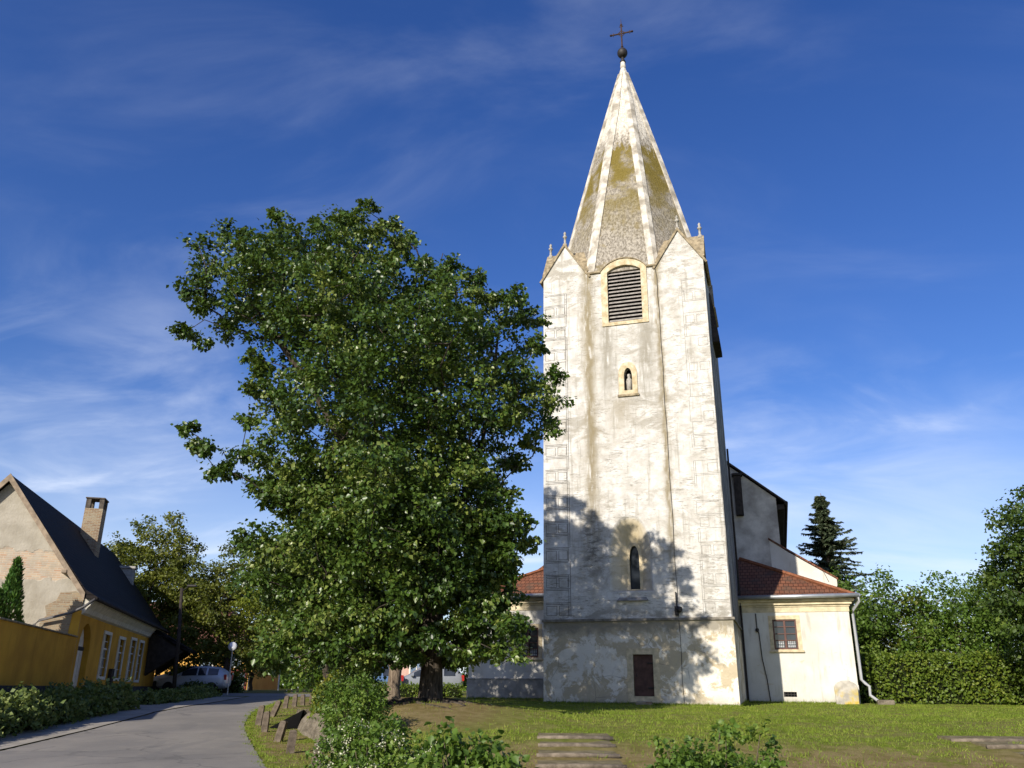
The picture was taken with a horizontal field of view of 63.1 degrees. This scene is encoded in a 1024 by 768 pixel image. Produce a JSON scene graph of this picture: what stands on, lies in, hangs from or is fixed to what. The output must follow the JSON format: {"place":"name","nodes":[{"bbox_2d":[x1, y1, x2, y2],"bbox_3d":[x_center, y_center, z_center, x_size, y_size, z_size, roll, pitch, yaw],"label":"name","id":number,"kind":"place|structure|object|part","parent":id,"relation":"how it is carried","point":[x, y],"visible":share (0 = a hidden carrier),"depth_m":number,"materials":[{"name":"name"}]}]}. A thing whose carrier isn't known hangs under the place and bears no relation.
{"place":"outdoors","nodes":[
{"label":"outdoors","id":0,"kind":"place"},
{"bbox_2d":[0,696,240,748],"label":"pavement","id":1,"kind":"structure","parent":0,"point":[23,737],"depth_m":24.62,"materials":[{"name":"concrete"}]},
{"bbox_2d":[0,696,283,767],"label":"road","id":2,"kind":"structure","parent":0,"point":[209,735],"depth_m":19.66,"materials":[{"name":"grey asphalt"}]},
{"bbox_2d":[221,693,309,696],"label":"side street","id":3,"kind":"structure","parent":0,"point":[255,694],"depth_m":48.14,"materials":[{"name":"grey asphalt"}]},
{"bbox_2d":[155,666,232,692],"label":"parked car","id":4,"kind":"object","parent":3,"relation":"on","point":[214,675],"visible":0.69,"depth_m":49.39,"materials":[{"name":"silver metal"}]},
{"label":"side window","id":5,"kind":"part","parent":4,"relation":"part of","materials":[{"name":"black glass"}]},
{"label":"side window","id":6,"kind":"part","parent":4,"relation":"part of","materials":[{"name":"black glass"}]},
{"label":"side window","id":7,"kind":"part","parent":4,"relation":"part of","materials":[{"name":"black glass"}]},
{"bbox_2d":[227,642,236,694],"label":"street mirror","id":8,"kind":"object","parent":3,"relation":"on","point":[232,646],"visible":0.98,"depth_m":47.92,"materials":[{"name":"metal"}]},
{"bbox_2d":[0,688,1023,767],"bbox_3d":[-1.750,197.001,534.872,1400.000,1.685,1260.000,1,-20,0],"label":"ground","id":9,"kind":"structure","parent":0,"point":[431,714],"depth_m":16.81,"materials":[{"name":"green plant"}]},
{"bbox_2d":[0,587,7,617],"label":"bushy conifer","id":10,"kind":"object","parent":9,"relation":"on","point":[2,606],"visible":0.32,"depth_m":28.79,"materials":[{"name":"green plant"}]},
{"bbox_2d":[1,556,24,622],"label":"columnar conifer","id":11,"kind":"object","parent":9,"relation":"on","point":[12,585],"visible":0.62,"depth_m":29.75,"materials":[{"name":"green plant"}]},
{"bbox_2d":[0,617,77,693],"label":"garden wall","id":12,"kind":"structure","parent":9,"relation":"on","point":[39,657],"depth_m":26.42,"materials":[{"name":"paint"}]},
{"bbox_2d":[0,675,142,737],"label":"juniper hedge","id":13,"kind":"object","parent":9,"relation":"on","point":[22,709],"visible":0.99,"depth_m":24.56,"materials":[{"name":"green plant"}]},
{"bbox_2d":[0,473,196,692],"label":"yellow house","id":14,"kind":"structure","parent":9,"relation":"on","point":[78,581],"depth_m":34.52,"materials":[{"name":"paint"}]},
{"bbox_2d":[72,629,83,687],"bbox_3d":[-17.029,10.900,32.485,0.178,2.972,1.880,5,-21,-13],"label":"door","id":15,"kind":"structure","parent":14,"relation":"in","point":[80,648],"depth_m":33.01,"materials":[{"name":"white paint"}]},
{"bbox_2d":[96,630,112,679],"bbox_3d":[-17.826,11.826,36.362,0.190,1.990,1.630,5,-21,-13],"label":"window","id":16,"kind":"structure","parent":14,"relation":"in","point":[104,642],"depth_m":36.59,"materials":[{"name":"white paint"}]},
{"bbox_2d":[113,636,125,680],"bbox_3d":[-18.675,13.013,39.533,0.190,1.990,1.610,5,-21,-13],"label":"window","id":17,"kind":"structure","parent":14,"relation":"in","point":[118,653],"depth_m":39.84,"materials":[{"name":"white paint"}]},
{"bbox_2d":[124,637,137,681],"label":"window","id":18,"kind":"structure","parent":14,"relation":"in","point":[132,638],"depth_m":42.72,"materials":[{"name":"white paint"}]},
{"bbox_2d":[133,640,144,681],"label":"window","id":19,"kind":"structure","parent":14,"relation":"in","point":[140,641],"depth_m":44.96,"materials":[{"name":"white paint"}]},
{"bbox_2d":[103,510,227,646],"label":"street tree","id":20,"kind":"object","parent":9,"relation":"on","point":[158,587],"visible":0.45,"depth_m":55.22,"materials":[{"name":"green plant"}]},
{"bbox_2d":[153,666,195,690],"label":"parked car","id":21,"kind":"object","parent":9,"relation":"on","point":[159,677],"visible":0.1,"depth_m":51.91,"materials":[{"name":"black paint"}]},
{"bbox_2d":[138,683,222,704],"bbox_3d":[-15.968,14.910,40.196,1.949,1.118,11.613,2,-20,-4],"label":"juniper hedge","id":22,"kind":"object","parent":9,"relation":"on","point":[170,695],"visible":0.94,"depth_m":38.41,"materials":[{"name":"green plant"}]},
{"bbox_2d":[172,584,196,688],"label":"street lamp","id":23,"kind":"object","parent":9,"relation":"on","point":[175,671],"visible":0.9,"depth_m":43.00,"materials":[{"name":"metal"}]},
{"bbox_2d":[178,679,214,689],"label":"box hedge","id":24,"kind":"object","parent":9,"relation":"on","point":[192,683],"visible":0.4,"depth_m":48.37,"materials":[{"name":"green plant"}]},
{"bbox_2d":[157,537,267,692],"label":"street tree","id":25,"kind":"object","parent":9,"relation":"on","point":[210,621],"visible":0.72,"depth_m":52.38,"materials":[{"name":"green plant"}]},
{"bbox_2d":[150,602,288,689],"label":"house","id":26,"kind":"structure","parent":9,"relation":"on","point":[267,683],"depth_m":70.44,"materials":[{"name":"brown tile"}]},
{"bbox_2d":[228,676,246,692],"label":"box hedge","id":27,"kind":"object","parent":9,"relation":"on","point":[236,685],"visible":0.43,"depth_m":51.57,"materials":[{"name":"green plant"}]},
{"bbox_2d":[224,620,274,690],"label":"street tree","id":28,"kind":"object","parent":9,"relation":"on","point":[261,671],"visible":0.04,"depth_m":61.96,"materials":[{"name":"green plant"}]},
{"bbox_2d":[255,705,264,725],"bbox_3d":[-7.520,9.949,24.878,0.172,0.711,0.138,5,-22,2],"label":"bollard","id":29,"kind":"object","parent":9,"relation":"on","point":[260,713],"visible":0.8,"depth_m":24.85,"materials":[{"name":"brown wood"}]},
{"bbox_2d":[261,711,270,731],"bbox_3d":[-6.838,9.430,23.148,0.172,0.667,0.138,3,-20,0],"label":"bollard","id":30,"kind":"object","parent":9,"relation":"on","point":[265,722],"visible":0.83,"depth_m":23.12,"materials":[{"name":"brown wood"}]},
{"bbox_2d":[270,700,281,716],"bbox_3d":[-7.921,10.917,27.912,0.172,0.667,0.138,17,-17,21],"label":"bollard","id":31,"kind":"object","parent":9,"relation":"on","point":[276,708],"visible":0.83,"depth_m":27.88,"materials":[{"name":"brown wood"}]},
{"bbox_2d":[274,721,287,741],"bbox_3d":[-5.755,8.691,20.754,0.172,0.616,0.138,8,-19,18],"label":"bollard","id":32,"kind":"object","parent":9,"relation":"on","point":[280,732],"visible":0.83,"depth_m":20.72,"materials":[{"name":"brown wood"}]},
{"bbox_2d":[283,696,288,707],"bbox_3d":[-9.106,12.865,33.609,0.172,0.584,0.138,3,-24,2],"label":"bollard","id":33,"kind":"object","parent":9,"relation":"on","point":[286,702],"visible":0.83,"depth_m":33.57,"materials":[{"name":"brown wood"}]},
{"bbox_2d":[286,729,296,753],"bbox_3d":[-4.858,7.929,18.366,0.172,0.603,0.138,9,-17,-15],"label":"bollard","id":34,"kind":"object","parent":9,"relation":"on","point":[291,742],"visible":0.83,"depth_m":18.32,"materials":[{"name":"brown wood"}]},
{"bbox_2d":[280,651,305,683],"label":"garden tree","id":35,"kind":"object","parent":9,"relation":"on","point":[283,678],"depth_m":86.64,"materials":[{"name":"green plant"}]},
{"bbox_2d":[229,551,360,680],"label":"street tree","id":36,"kind":"object","parent":9,"relation":"on","point":[248,604],"visible":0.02,"depth_m":42.75,"materials":[{"name":"green plant"}]},
{"bbox_2d":[292,694,297,706],"bbox_3d":[-9.119,13.348,35.032,0.172,0.622,0.138,-1,-24,3],"label":"bollard","id":37,"kind":"object","parent":9,"relation":"on","point":[294,700],"visible":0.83,"depth_m":34.99,"materials":[{"name":"brown wood"}]},
{"bbox_2d":[300,694,304,704],"bbox_3d":[-9.133,13.851,36.433,0.172,0.572,0.138,-5,-21,5],"label":"bollard","id":38,"kind":"object","parent":9,"relation":"on","point":[302,700],"visible":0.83,"depth_m":36.40,"materials":[{"name":"brown wood"}]},
{"bbox_2d":[311,739,324,767],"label":"bollard","id":39,"kind":"object","parent":9,"relation":"on","point":[315,744],"visible":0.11,"depth_m":15.04,"materials":[{"name":"grey stone"}]},
{"bbox_2d":[269,709,388,767],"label":"boulder","id":40,"kind":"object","parent":9,"relation":"on","point":[310,728],"depth_m":22.90,"materials":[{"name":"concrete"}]},
{"bbox_2d":[222,461,445,699],"bbox_3d":[-5.422,6.472,29.005,7.753,8.955,7.497,-11,-23,28],"label":"young tree","id":41,"kind":"object","parent":9,"relation":"on","point":[394,678],"visible":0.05,"depth_m":27.31,"materials":[{"name":"green plant"}]},
{"bbox_2d":[306,664,390,722],"bbox_3d":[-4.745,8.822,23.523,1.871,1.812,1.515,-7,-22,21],"label":"shrub","id":42,"kind":"object","parent":9,"relation":"on","point":[317,690],"visible":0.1,"depth_m":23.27,"materials":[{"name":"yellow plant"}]},
{"bbox_2d":[311,671,395,759],"bbox_3d":[-3.091,6.533,16.326,1.620,1.726,1.373,1,-20,0],"label":"bank shrub","id":43,"kind":"object","parent":9,"relation":"on","point":[355,701],"visible":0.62,"depth_m":16.25,"materials":[{"name":"green plant"}]},
{"bbox_2d":[322,667,403,684],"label":"parked car","id":44,"kind":"object","parent":9,"relation":"on","point":[386,673],"visible":0.09,"depth_m":43.81,"materials":[{"name":"red paint"}]},
{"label":"side window","id":45,"kind":"part","parent":44,"relation":"part of","materials":[{"name":"grey glass"}]},
{"bbox_2d":[165,196,576,699],"bbox_3d":[-4.011,1.186,22.981,11.858,14.335,9.009,1,-20,0],"label":"linden tree","id":46,"kind":"object","parent":9,"relation":"on","point":[381,478],"visible":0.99,"depth_m":21.05,"materials":[{"name":"green plant"}]},
{"bbox_2d":[303,712,442,767],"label":"flowering shrub","id":47,"kind":"object","parent":9,"relation":"on","point":[385,741],"visible":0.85,"depth_m":8.14,"materials":[{"name":"green plant"}]},
{"bbox_2d":[279,663,466,690],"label":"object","id":48,"kind":"object","parent":9,"relation":"on","point":[319,675],"depth_m":103.26,"materials":[{"name":"orange paint"}]},
{"bbox_2d":[388,664,419,675],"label":"house","id":49,"kind":"structure","parent":9,"relation":"on","point":[405,671],"depth_m":69.98,"materials":[{"name":"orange paint"}]},
{"bbox_2d":[409,664,419,673],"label":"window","id":50,"kind":"structure","parent":49,"relation":"in","point":[416,668],"depth_m":69.99,"materials":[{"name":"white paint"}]},
{"bbox_2d":[379,680,463,697],"bbox_3d":[-4.551,14.114,38.509,4.761,0.900,1.243,1,-20,0],"label":"hedge","id":51,"kind":"object","parent":9,"relation":"on","point":[408,690],"visible":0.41,"depth_m":38.22,"materials":[{"name":"green plant"}]},
{"bbox_2d":[402,667,463,687],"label":"parked car","id":52,"kind":"object","parent":9,"relation":"on","point":[451,677],"visible":0.29,"depth_m":44.56,"materials":[{"name":"grey paint"}]},
{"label":"side window","id":53,"kind":"part","parent":52,"relation":"part of","materials":[{"name":"grey glass"}]},
{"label":"side window","id":54,"kind":"part","parent":52,"relation":"part of","materials":[{"name":"grey glass"}]},
{"bbox_2d":[377,697,490,708],"bbox_3d":[-2.441,8.052,19.819,3.566,1.155,1.588,-4,-21,13],"label":"soil patch","id":55,"kind":"object","parent":9,"relation":"on","point":[428,700],"visible":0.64,"depth_m":20.03,"materials":[{"name":"brown soil"}]},
{"bbox_2d":[444,605,468,688],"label":"garden tree","id":56,"kind":"object","parent":9,"relation":"on","point":[466,670],"visible":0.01,"depth_m":79.01,"materials":[{"name":"green plant"}]},
{"bbox_2d":[389,716,539,767],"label":"broadleaf shrub","id":57,"kind":"object","parent":9,"relation":"on","point":[479,756],"visible":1,"depth_m":5.95,"materials":[{"name":"green plant"}]},
{"bbox_2d":[535,733,626,767],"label":"log steps","id":58,"kind":"structure","parent":9,"relation":"on","point":[578,763],"depth_m":13.67,"materials":[{"name":"brown wood"}]},
{"bbox_2d":[466,24,878,705],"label":"church","id":59,"kind":"structure","parent":9,"relation":"on","point":[672,568],"depth_m":33.72,"materials":[{"name":"paint"}]},
{"bbox_2d":[642,717,788,767],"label":"feathery shrub","id":60,"kind":"object","parent":9,"relation":"on","point":[726,757],"visible":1,"depth_m":6.43,"materials":[{"name":"green plant"}]},
{"bbox_2d":[796,493,892,645],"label":"spruce tree","id":61,"kind":"object","parent":9,"relation":"on","point":[825,546],"visible":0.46,"depth_m":59.26,"materials":[{"name":"green plant"}]},
{"bbox_2d":[834,681,858,703],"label":"stone slab","id":62,"kind":"structure","parent":9,"relation":"on","point":[846,692],"depth_m":32.91,"materials":[{"name":"beige stone"}]},
{"bbox_2d":[828,565,919,662],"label":"wild bush","id":63,"kind":"object","parent":9,"relation":"on","point":[864,611],"visible":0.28,"depth_m":42.35,"materials":[{"name":"green plant"}]},
{"bbox_2d":[877,700,894,704],"bbox_3d":[14.403,12.281,32.160,0.600,0.200,0.400,-6,-21,16],"label":"splash stone","id":64,"kind":"object","parent":9,"relation":"on","point":[885,702],"visible":0.73,"depth_m":31.99,"materials":[{"name":"concrete"}]},
{"bbox_2d":[850,580,955,662],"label":"wild bush","id":65,"kind":"object","parent":9,"relation":"on","point":[900,619],"visible":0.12,"depth_m":43.74,"materials":[{"name":"green plant"}]},
{"bbox_2d":[854,648,1023,704],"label":"clipped hedge","id":66,"kind":"object","parent":9,"relation":"on","point":[978,679],"visible":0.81,"depth_m":34.17,"materials":[{"name":"green plant"}]},
{"bbox_2d":[889,570,1022,662],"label":"wild bush","id":67,"kind":"object","parent":9,"relation":"on","point":[945,634],"visible":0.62,"depth_m":41.74,"materials":[{"name":"green plant"}]},
{"bbox_2d":[929,568,1023,662],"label":"wild bush","id":68,"kind":"object","parent":9,"relation":"on","point":[992,639],"visible":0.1,"depth_m":42.77,"materials":[{"name":"green plant"}]},
{"bbox_2d":[937,736,1023,755],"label":"log steps","id":69,"kind":"structure","parent":9,"relation":"on","point":[993,742],"depth_m":15.09,"materials":[{"name":"brown wood"}]},
{"bbox_2d":[967,484,1023,680],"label":"maple tree","id":70,"kind":"object","parent":9,"relation":"on","point":[1006,551],"visible":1,"depth_m":32.09,"materials":[{"name":"green plant"}]},
{"bbox_2d":[0,0,1023,684],"label":"sky","id":71,"kind":"structure","parent":0,"point":[851,172],"materials":[{"name":"blue"}]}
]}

